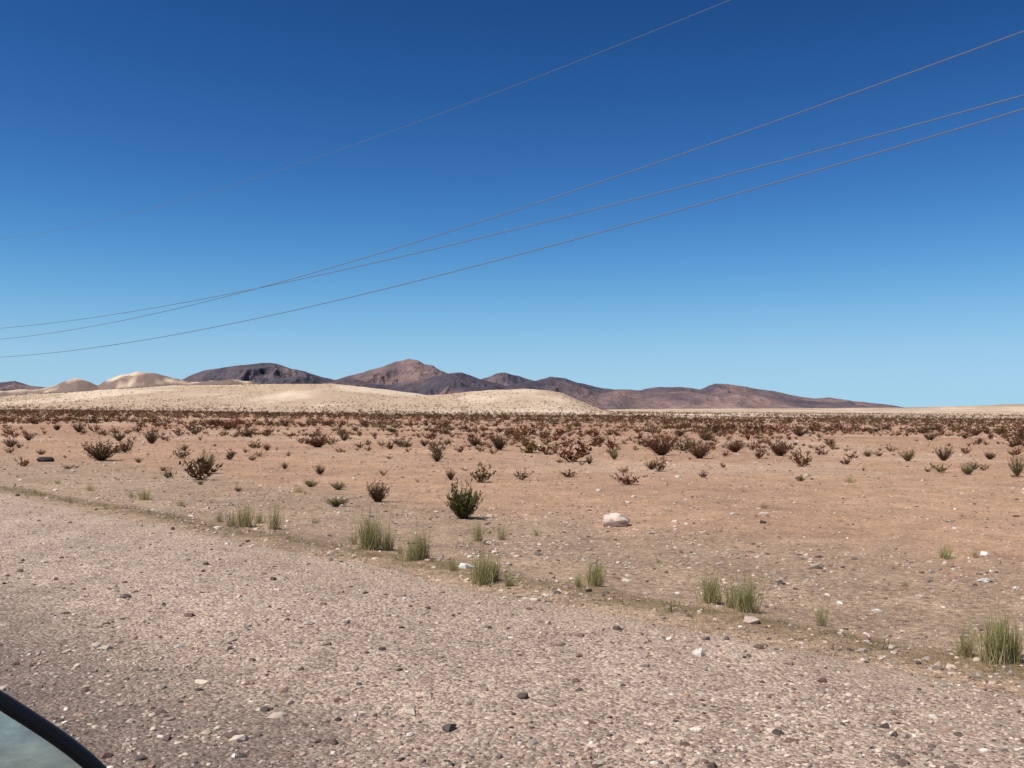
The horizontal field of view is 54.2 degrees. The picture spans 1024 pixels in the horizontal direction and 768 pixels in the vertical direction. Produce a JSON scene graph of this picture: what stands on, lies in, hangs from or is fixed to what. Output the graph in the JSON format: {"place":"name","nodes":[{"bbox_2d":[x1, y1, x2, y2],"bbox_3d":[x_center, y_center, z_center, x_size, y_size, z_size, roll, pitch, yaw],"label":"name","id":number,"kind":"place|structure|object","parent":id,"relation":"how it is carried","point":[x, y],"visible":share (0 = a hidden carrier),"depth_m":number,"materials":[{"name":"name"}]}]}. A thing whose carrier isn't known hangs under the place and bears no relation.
{"place":"outdoors","nodes":[
{"label":"outdoors","id":0,"kind":"place"},
{"bbox_2d":[0,359,901,407],"bbox_3d":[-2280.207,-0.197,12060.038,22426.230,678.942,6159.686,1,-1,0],"label":"mountain range","id":1,"kind":"structure","parent":0,"point":[406,370],"depth_m":12015.93,"materials":[{"name":"brown stone"}]},
{"bbox_2d":[0,371,1023,696],"bbox_3d":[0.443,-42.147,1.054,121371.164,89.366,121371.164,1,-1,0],"label":"desert ground","id":2,"kind":"structure","parent":0,"point":[928,617],"depth_m":19.97,"materials":[{"name":"beige sand"}]},
{"bbox_2d":[1,436,17,446],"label":"desert shrub","id":3,"kind":"object","parent":2,"relation":"on","point":[12,443],"visible":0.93,"depth_m":41.55,"materials":[{"name":"brown plant"}]},
{"bbox_2d":[23,432,35,440],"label":"desert shrub","id":4,"kind":"object","parent":2,"relation":"on","point":[28,437],"visible":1,"depth_m":49.81,"materials":[{"name":"brown plant"}]},
{"bbox_2d":[36,450,47,454],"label":"desert shrub","id":5,"kind":"object","parent":2,"relation":"on","point":[40,452],"visible":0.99,"depth_m":35.96,"materials":[{"name":"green plant"}]},
{"bbox_2d":[36,457,53,461],"bbox_3d":[-14.736,2.405,31.575,0.539,0.212,0.377,1,-1,0],"label":"dark boulder","id":6,"kind":"object","parent":2,"relation":"on","point":[44,459],"visible":0.82,"depth_m":31.46,"materials":[{"name":"stone"}]},
{"bbox_2d":[53,422,61,429],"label":"desert shrub","id":7,"kind":"object","parent":2,"relation":"on","point":[57,428],"visible":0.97,"depth_m":69.71,"materials":[{"name":"brown plant"}]},
{"bbox_2d":[71,419,85,431],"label":"desert shrub","id":8,"kind":"object","parent":2,"relation":"on","point":[79,426],"visible":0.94,"depth_m":65.19,"materials":[{"name":"brown plant"}]},
{"bbox_2d":[85,483,96,490],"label":"grass tuft","id":9,"kind":"object","parent":2,"relation":"on","point":[88,488],"visible":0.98,"depth_m":21.25,"materials":[{"name":"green plant"}]},
{"bbox_2d":[81,436,122,460],"bbox_3d":[-13.327,2.089,32.536,1.126,0.807,1.185,-1,-2,39],"label":"desert shrub","id":10,"kind":"object","parent":2,"relation":"on","point":[101,455],"visible":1,"depth_m":32.39,"materials":[{"name":"brown plant"}]},
{"bbox_2d":[112,428,126,440],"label":"desert shrub","id":11,"kind":"object","parent":2,"relation":"on","point":[118,437],"visible":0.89,"depth_m":49.75,"materials":[{"name":"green plant"}]},
{"bbox_2d":[135,484,154,499],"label":"grass tuft","id":12,"kind":"object","parent":2,"relation":"on","point":[144,495],"visible":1,"depth_m":19.33,"materials":[{"name":"green plant"}]},
{"bbox_2d":[142,423,162,443],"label":"desert shrub","id":13,"kind":"object","parent":2,"relation":"on","point":[151,437],"visible":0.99,"depth_m":47.52,"materials":[{"name":"brown plant"}]},
{"bbox_2d":[195,447,215,473],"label":"desert shrub","id":14,"kind":"object","parent":2,"relation":"on","point":[211,457],"visible":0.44,"depth_m":27.09,"materials":[{"name":"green plant"}]},
{"bbox_2d":[214,514,225,522],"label":"grass tuft","id":15,"kind":"object","parent":2,"relation":"on","point":[217,519],"visible":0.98,"depth_m":15.72,"materials":[{"name":"green plant"}]},
{"bbox_2d":[222,508,241,526],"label":"grass tuft","id":16,"kind":"object","parent":2,"relation":"on","point":[232,522],"visible":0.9,"depth_m":15.19,"materials":[{"name":"green plant"}]},
{"bbox_2d":[236,426,254,436],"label":"desert shrub","id":17,"kind":"object","parent":2,"relation":"on","point":[247,433],"visible":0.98,"depth_m":60.33,"materials":[{"name":"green plant"}]},
{"bbox_2d":[234,498,261,527],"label":"grass tuft","id":18,"kind":"object","parent":2,"relation":"on","point":[244,522],"visible":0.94,"depth_m":15.21,"materials":[{"name":"green plant"}]},
{"bbox_2d":[255,508,266,523],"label":"grass tuft","id":19,"kind":"object","parent":2,"relation":"on","point":[260,518],"visible":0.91,"depth_m":15.78,"materials":[{"name":"green plant"}]},
{"bbox_2d":[262,443,271,449],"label":"desert shrub","id":20,"kind":"object","parent":2,"relation":"on","point":[265,447],"visible":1,"depth_m":41.23,"materials":[{"name":"brown plant"}]},
{"bbox_2d":[266,500,284,529],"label":"grass tuft","id":21,"kind":"object","parent":2,"relation":"on","point":[272,526],"visible":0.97,"depth_m":14.76,"materials":[{"name":"green plant"}]},
{"bbox_2d":[281,461,288,468],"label":"desert shrub","id":22,"kind":"object","parent":2,"relation":"on","point":[285,466],"visible":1,"depth_m":29.24,"materials":[{"name":"brown plant"}]},
{"bbox_2d":[293,484,304,492],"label":"grass tuft","id":23,"kind":"object","parent":2,"relation":"on","point":[297,491],"visible":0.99,"depth_m":21.33,"materials":[{"name":"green plant"}]},
{"bbox_2d":[303,477,319,486],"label":"desert shrub","id":24,"kind":"object","parent":2,"relation":"on","point":[312,483],"visible":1,"depth_m":22.67,"materials":[{"name":"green plant"}]},
{"bbox_2d":[299,433,330,446],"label":"desert shrub","id":25,"kind":"object","parent":2,"relation":"on","point":[316,442],"visible":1,"depth_m":44.71,"materials":[{"name":"brown plant"}]},
{"bbox_2d":[314,463,324,474],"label":"desert shrub","id":26,"kind":"object","parent":2,"relation":"on","point":[319,471],"visible":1,"depth_m":27.20,"materials":[{"name":"brown plant"}]},
{"bbox_2d":[323,497,349,506],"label":"desert shrub","id":27,"kind":"object","parent":2,"relation":"on","point":[335,502],"visible":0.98,"depth_m":18.48,"materials":[{"name":"green plant"}]},
{"bbox_2d":[329,482,348,489],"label":"desert shrub","id":28,"kind":"object","parent":2,"relation":"on","point":[337,486],"visible":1,"depth_m":21.94,"materials":[{"name":"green plant"}]},
{"bbox_2d":[337,430,350,440],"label":"desert shrub","id":29,"kind":"object","parent":2,"relation":"on","point":[344,437],"visible":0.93,"depth_m":54.88,"materials":[{"name":"brown plant"}]},
{"bbox_2d":[349,531,357,544],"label":"grass tuft","id":30,"kind":"object","parent":2,"relation":"on","point":[352,541],"visible":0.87,"depth_m":13.51,"materials":[{"name":"green plant"}]},
{"bbox_2d":[353,501,390,550],"bbox_3d":[-1.811,1.793,12.677,0.457,0.617,0.457,-1,-2,44],"label":"grass tuft","id":31,"kind":"object","parent":2,"relation":"on","point":[370,541],"visible":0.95,"depth_m":12.63,"materials":[{"name":"green plant"}]},
{"bbox_2d":[365,477,392,501],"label":"desert shrub","id":32,"kind":"object","parent":2,"relation":"on","point":[376,495],"visible":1,"depth_m":19.60,"materials":[{"name":"brown plant"}]},
{"bbox_2d":[377,528,396,550],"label":"grass tuft","id":33,"kind":"object","parent":2,"relation":"on","point":[388,544],"visible":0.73,"depth_m":12.85,"materials":[{"name":"green plant"}]},
{"bbox_2d":[402,530,424,561],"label":"grass tuft","id":34,"kind":"object","parent":2,"relation":"on","point":[412,555],"visible":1,"depth_m":11.69,"materials":[{"name":"green plant"}]},
{"bbox_2d":[413,523,433,559],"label":"grass tuft","id":35,"kind":"object","parent":2,"relation":"on","point":[425,550],"visible":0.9,"depth_m":11.78,"materials":[{"name":"green plant"}]},
{"bbox_2d":[419,439,427,445],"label":"desert shrub","id":36,"kind":"object","parent":2,"relation":"on","point":[425,442],"visible":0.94,"depth_m":47.39,"materials":[{"name":"brown plant"}]},
{"bbox_2d":[429,448,445,461],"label":"desert shrub","id":37,"kind":"object","parent":2,"relation":"on","point":[436,458],"visible":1,"depth_m":34.00,"materials":[{"name":"brown plant"}]},
{"bbox_2d":[446,468,455,479],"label":"desert shrub","id":38,"kind":"object","parent":2,"relation":"on","point":[450,475],"visible":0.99,"depth_m":25.77,"materials":[{"name":"brown plant"}]},
{"bbox_2d":[447,559,460,571],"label":"grass tuft","id":39,"kind":"object","parent":2,"relation":"on","point":[453,567],"visible":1,"depth_m":10.95,"materials":[{"name":"green plant"}]},
{"bbox_2d":[442,477,485,518],"bbox_3d":[-0.772,1.908,16.711,0.691,0.694,0.668,0,-2,33],"label":"desert shrub","id":40,"kind":"object","parent":2,"relation":"on","point":[461,508],"visible":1,"depth_m":16.62,"materials":[{"name":"green plant"}]},
{"bbox_2d":[467,435,481,445],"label":"desert shrub","id":41,"kind":"object","parent":2,"relation":"on","point":[475,442],"visible":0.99,"depth_m":49.30,"materials":[{"name":"brown plant"}]},
{"bbox_2d":[469,513,484,541],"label":"grass tuft","id":42,"kind":"object","parent":2,"relation":"on","point":[478,537],"visible":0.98,"depth_m":13.95,"materials":[{"name":"green plant"}]},
{"bbox_2d":[465,539,499,586],"bbox_3d":[-0.298,1.828,10.293,0.388,0.472,0.436,1,-1,0],"label":"grass tuft","id":43,"kind":"object","parent":2,"relation":"on","point":[480,572],"visible":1,"depth_m":10.25,"materials":[{"name":"green plant"}]},
{"bbox_2d":[488,551,501,581],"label":"grass tuft","id":44,"kind":"object","parent":2,"relation":"on","point":[497,577],"visible":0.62,"depth_m":10.39,"materials":[{"name":"green plant"}]},
{"bbox_2d":[490,432,508,449],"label":"desert shrub","id":45,"kind":"object","parent":2,"relation":"on","point":[500,444],"visible":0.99,"depth_m":43.60,"materials":[{"name":"brown plant"}]},
{"bbox_2d":[497,522,509,539],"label":"grass tuft","id":46,"kind":"object","parent":2,"relation":"on","point":[502,536],"visible":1,"depth_m":14.22,"materials":[{"name":"green plant"}]},
{"bbox_2d":[503,568,517,586],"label":"grass tuft","id":47,"kind":"object","parent":2,"relation":"on","point":[508,580],"visible":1,"depth_m":10.12,"materials":[{"name":"green plant"}]},
{"bbox_2d":[0,415,1023,484],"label":"plain shrubs","id":48,"kind":"object","parent":2,"relation":"on","point":[580,453],"visible":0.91,"depth_m":63.99,"materials":[{"name":"brown plant"}]},
{"bbox_2d":[0,431,1023,690],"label":"desert pebbles","id":49,"kind":"object","parent":2,"relation":"on","point":[750,621],"visible":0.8,"depth_m":14.02,"materials":[{"name":"stone"}]},
{"bbox_2d":[0,408,1023,432],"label":"shrubland","id":50,"kind":"structure","parent":2,"relation":"on","point":[78,413],"depth_m":170.44,"materials":[{"name":"brown plant"}]},
{"bbox_2d":[0,383,1023,419],"bbox_3d":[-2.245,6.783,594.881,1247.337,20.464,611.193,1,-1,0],"label":"dune shrubs","id":51,"kind":"object","parent":2,"relation":"on","point":[635,413],"visible":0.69,"depth_m":465.53,"materials":[{"name":"brown plant"}]},
{"bbox_2d":[0,485,1023,679],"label":"roadside weeds","id":52,"kind":"object","parent":2,"relation":"on","point":[666,602],"visible":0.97,"depth_m":9.96,"materials":[{"name":"green plant"}]},
{"bbox_2d":[1,429,1023,767],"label":"dark stones","id":53,"kind":"object","parent":2,"relation":"on","point":[449,727],"visible":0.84,"depth_m":6.76,"materials":[{"name":"brown stone"}]},
{"bbox_2d":[2,428,1023,542],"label":"dry herbs","id":54,"kind":"object","parent":2,"relation":"on","point":[544,468],"visible":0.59,"depth_m":31.30,"materials":[{"name":"brown plant"}]},
{"bbox_2d":[6,429,1023,742],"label":"pale stones","id":55,"kind":"object","parent":2,"relation":"on","point":[406,711],"visible":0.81,"depth_m":11.79,"materials":[{"name":"white stone"}]},
{"bbox_2d":[538,431,549,438],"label":"desert shrub","id":56,"kind":"object","parent":2,"relation":"on","point":[543,435],"visible":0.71,"depth_m":62.73,"materials":[{"name":"brown plant"}]},
{"bbox_2d":[571,563,587,587],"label":"grass tuft","id":57,"kind":"object","parent":2,"relation":"on","point":[578,583],"visible":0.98,"depth_m":9.98,"materials":[{"name":"green plant"}]},
{"bbox_2d":[585,454,592,463],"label":"desert shrub","id":58,"kind":"object","parent":2,"relation":"on","point":[588,461],"visible":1,"depth_m":33.77,"materials":[{"name":"green plant"}]},
{"bbox_2d":[576,555,607,586],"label":"grass tuft","id":59,"kind":"object","parent":2,"relation":"on","point":[593,580],"visible":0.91,"depth_m":10.15,"materials":[{"name":"green plant"}]},
{"bbox_2d":[591,434,605,442],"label":"desert shrub","id":60,"kind":"object","parent":2,"relation":"on","point":[602,439],"visible":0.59,"depth_m":52.71,"materials":[{"name":"brown plant"}]},
{"bbox_2d":[610,447,619,459],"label":"desert shrub","id":61,"kind":"object","parent":2,"relation":"on","point":[614,456],"visible":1,"depth_m":36.69,"materials":[{"name":"green plant"}]},
{"bbox_2d":[602,513,629,526],"bbox_3d":[1.653,2.189,15.884,0.438,0.282,0.339,0,-2,23],"label":"white boulder","id":62,"kind":"object","parent":2,"relation":"on","point":[614,520],"visible":0.82,"depth_m":15.76,"materials":[{"name":"stone"}]},
{"bbox_2d":[643,459,656,468],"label":"desert shrub","id":63,"kind":"object","parent":2,"relation":"on","point":[649,466],"visible":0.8,"depth_m":31.19,"materials":[{"name":"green plant"}]},
{"bbox_2d":[642,429,679,454],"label":"desert shrub","id":64,"kind":"object","parent":2,"relation":"on","point":[660,449],"visible":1,"depth_m":41.28,"materials":[{"name":"brown plant"}]},
{"bbox_2d":[670,426,685,436],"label":"desert shrub","id":65,"kind":"object","parent":2,"relation":"on","point":[681,432],"visible":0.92,"depth_m":71.14,"materials":[{"name":"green plant"}]},
{"bbox_2d":[684,438,713,458],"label":"desert shrub","id":66,"kind":"object","parent":2,"relation":"on","point":[698,453],"visible":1,"depth_m":38.11,"materials":[{"name":"brown plant"}]},
{"bbox_2d":[697,429,715,437],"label":"desert shrub","id":67,"kind":"object","parent":2,"relation":"on","point":[703,434],"visible":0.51,"depth_m":62.06,"materials":[{"name":"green plant"}]},
{"bbox_2d":[691,564,726,604],"bbox_3d":[1.868,1.863,9.400,0.314,0.410,0.306,-1,-2,39],"label":"grass tuft","id":68,"kind":"object","parent":2,"relation":"on","point":[709,596],"visible":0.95,"depth_m":9.37,"materials":[{"name":"green plant"}]},
{"bbox_2d":[721,577,738,608],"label":"grass tuft","id":69,"kind":"object","parent":2,"relation":"on","point":[728,600],"visible":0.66,"depth_m":9.20,"materials":[{"name":"green plant"}]},
{"bbox_2d":[723,439,746,451],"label":"desert shrub","id":70,"kind":"object","parent":2,"relation":"on","point":[735,447],"visible":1,"depth_m":44.14,"materials":[{"name":"brown plant"}]},
{"bbox_2d":[717,566,765,613],"bbox_3d":[2.067,1.835,8.973,0.434,0.439,0.338,1,-1,0],"label":"grass tuft","id":71,"kind":"object","parent":2,"relation":"on","point":[746,604],"visible":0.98,"depth_m":8.96,"materials":[{"name":"green plant"}]},
{"bbox_2d":[764,439,793,455],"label":"desert shrub","id":72,"kind":"object","parent":2,"relation":"on","point":[778,451],"visible":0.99,"depth_m":41.51,"materials":[{"name":"brown plant"}]},
{"bbox_2d":[790,425,808,435],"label":"desert shrub","id":73,"kind":"object","parent":2,"relation":"on","point":[797,432],"visible":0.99,"depth_m":74.91,"materials":[{"name":"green plant"}]},
{"bbox_2d":[813,600,831,625],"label":"grass tuft","id":74,"kind":"object","parent":2,"relation":"on","point":[821,622],"visible":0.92,"depth_m":8.40,"materials":[{"name":"green plant"}]},
{"bbox_2d":[824,438,835,445],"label":"desert shrub","id":75,"kind":"object","parent":2,"relation":"on","point":[830,441],"visible":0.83,"depth_m":54.99,"materials":[{"name":"brown plant"}]},
{"bbox_2d":[843,474,857,482],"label":"grass tuft","id":76,"kind":"object","parent":2,"relation":"on","point":[849,480],"visible":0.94,"depth_m":26.21,"materials":[{"name":"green plant"}]},
{"bbox_2d":[862,449,873,456],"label":"desert shrub","id":77,"kind":"object","parent":2,"relation":"on","point":[867,454],"visible":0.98,"depth_m":41.52,"materials":[{"name":"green plant"}]},
{"bbox_2d":[871,609,883,612],"bbox_3d":[3.389,2.114,9.269,0.119,0.061,0.082,1,-1,0],"label":"rock","id":78,"kind":"object","parent":2,"relation":"on","point":[877,610],"visible":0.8,"depth_m":9.24,"materials":[{"name":"stone"}]},
{"bbox_2d":[897,447,915,460],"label":"desert shrub","id":79,"kind":"object","parent":2,"relation":"on","point":[908,457],"visible":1,"depth_m":37.51,"materials":[{"name":"green plant"}]},
{"bbox_2d":[921,432,936,440],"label":"desert shrub","id":80,"kind":"object","parent":2,"relation":"on","point":[930,437],"visible":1,"depth_m":67.47,"materials":[{"name":"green plant"}]},
{"bbox_2d":[933,443,953,460],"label":"desert shrub","id":81,"kind":"object","parent":2,"relation":"on","point":[945,457],"visible":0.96,"depth_m":38.65,"materials":[{"name":"brown plant"}]},
{"bbox_2d":[935,539,962,559],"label":"grass tuft","id":82,"kind":"object","parent":2,"relation":"on","point":[944,555],"visible":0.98,"depth_m":12.48,"materials":[{"name":"green plant"}]},
{"bbox_2d":[950,619,980,657],"bbox_3d":[3.381,1.882,7.442,0.184,0.310,0.192,-1,-2,44],"label":"grass tuft","id":83,"kind":"object","parent":2,"relation":"on","point":[964,649],"visible":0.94,"depth_m":7.43,"materials":[{"name":"green plant"}]},
{"bbox_2d":[961,461,975,474],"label":"desert shrub","id":84,"kind":"object","parent":2,"relation":"on","point":[968,470],"visible":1,"depth_m":29.78,"materials":[{"name":"green plant"}]},
{"bbox_2d":[964,427,982,435],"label":"desert shrub","id":85,"kind":"object","parent":2,"relation":"on","point":[976,433],"visible":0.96,"depth_m":81.14,"materials":[{"name":"brown plant"}]},
{"bbox_2d":[969,547,981,557],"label":"grass tuft","id":86,"kind":"object","parent":2,"relation":"on","point":[974,555],"visible":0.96,"depth_m":12.69,"materials":[{"name":"green plant"}]},
{"bbox_2d":[977,578,992,582],"bbox_3d":[5.105,2.132,10.787,0.168,0.070,0.089,1,-1,0],"label":"rock","id":87,"kind":"object","parent":2,"relation":"on","point":[985,580],"visible":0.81,"depth_m":10.77,"materials":[{"name":"stone"}]},
{"bbox_2d":[984,451,996,459],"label":"desert shrub","id":88,"kind":"object","parent":2,"relation":"on","point":[989,455],"visible":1,"depth_m":39.93,"materials":[{"name":"green plant"}]},
{"bbox_2d":[965,598,1020,666],"bbox_3d":[3.490,1.771,7.256,0.355,0.504,0.379,0,-2,32],"label":"grass tuft","id":89,"kind":"object","parent":2,"relation":"on","point":[996,651],"visible":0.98,"depth_m":7.21,"materials":[{"name":"green plant"}]},
{"bbox_2d":[999,613,1023,663],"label":"grass tuft","id":90,"kind":"object","parent":2,"relation":"on","point":[1016,645],"visible":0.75,"depth_m":7.25,"materials":[{"name":"green plant"}]},
{"bbox_2d":[1007,453,1023,476],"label":"desert shrub","id":91,"kind":"object","parent":2,"relation":"on","point":[1017,470],"visible":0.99,"depth_m":29.07,"materials":[{"name":"green plant"}]},
{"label":"utility pole","id":92,"kind":"object","parent":2,"relation":"on","visible":0},
{"bbox_2d":[7,108,1023,356],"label":"power line","id":93,"kind":"object","parent":92,"relation":"attached to","point":[599,232],"visible":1,"depth_m":32.76,"materials":[{"name":"metal"}]},
{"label":"utility pole","id":94,"kind":"object","parent":2,"relation":"on","visible":0},
{"bbox_2d":[5,31,1023,338],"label":"power line","id":95,"kind":"object","parent":94,"relation":"hanging from","point":[613,177],"visible":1,"depth_m":27.78,"materials":[{"name":"metal"}]},
{"bbox_2d":[6,95,1023,327],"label":"power line","id":96,"kind":"object","parent":94,"relation":"attached to","point":[605,206],"visible":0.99,"depth_m":31.47,"materials":[{"name":"metal"}]},
{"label":"telephone pole","id":97,"kind":"object","parent":2,"relation":"on","visible":0},
{"bbox_2d":[3,0,729,238],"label":"power line","id":98,"kind":"object","parent":97,"relation":"attached to","point":[424,119],"visible":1,"depth_m":27.42,"materials":[{"name":"metal"}]},
{"bbox_2d":[0,494,1023,767],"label":"gravel road","id":99,"kind":"structure","parent":0,"point":[164,572],"depth_m":6.74,"materials":[{"name":"beige gravel"}]},
{"bbox_2d":[0,690,106,767],"bbox_3d":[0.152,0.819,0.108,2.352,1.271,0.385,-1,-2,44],"label":"car","id":100,"kind":"object","parent":99,"relation":"on","point":[30,738],"visible":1,"depth_m":0.79,"materials":[{"name":"black metal"}]},
{"bbox_2d":[120,594,130,597],"bbox_3d":[-3.586,1.977,9.276,0.094,0.059,0.086,1,-1,0],"label":"rock","id":101,"kind":"object","parent":99,"relation":"on","point":[125,596],"visible":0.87,"depth_m":9.25,"materials":[{"name":"stone"}]},
{"bbox_2d":[0,0,1023,406],"label":"sky","id":102,"kind":"structure","parent":0,"point":[895,276],"materials":[{"name":"blue"}]},
{"bbox_2d":[321,372,878,409],"bbox_3d":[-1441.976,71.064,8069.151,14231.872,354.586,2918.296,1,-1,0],"label":"mountain foothills","id":103,"kind":"structure","parent":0,"point":[456,382],"depth_m":7743.83,"materials":[{"name":"brown stone"}]}
]}

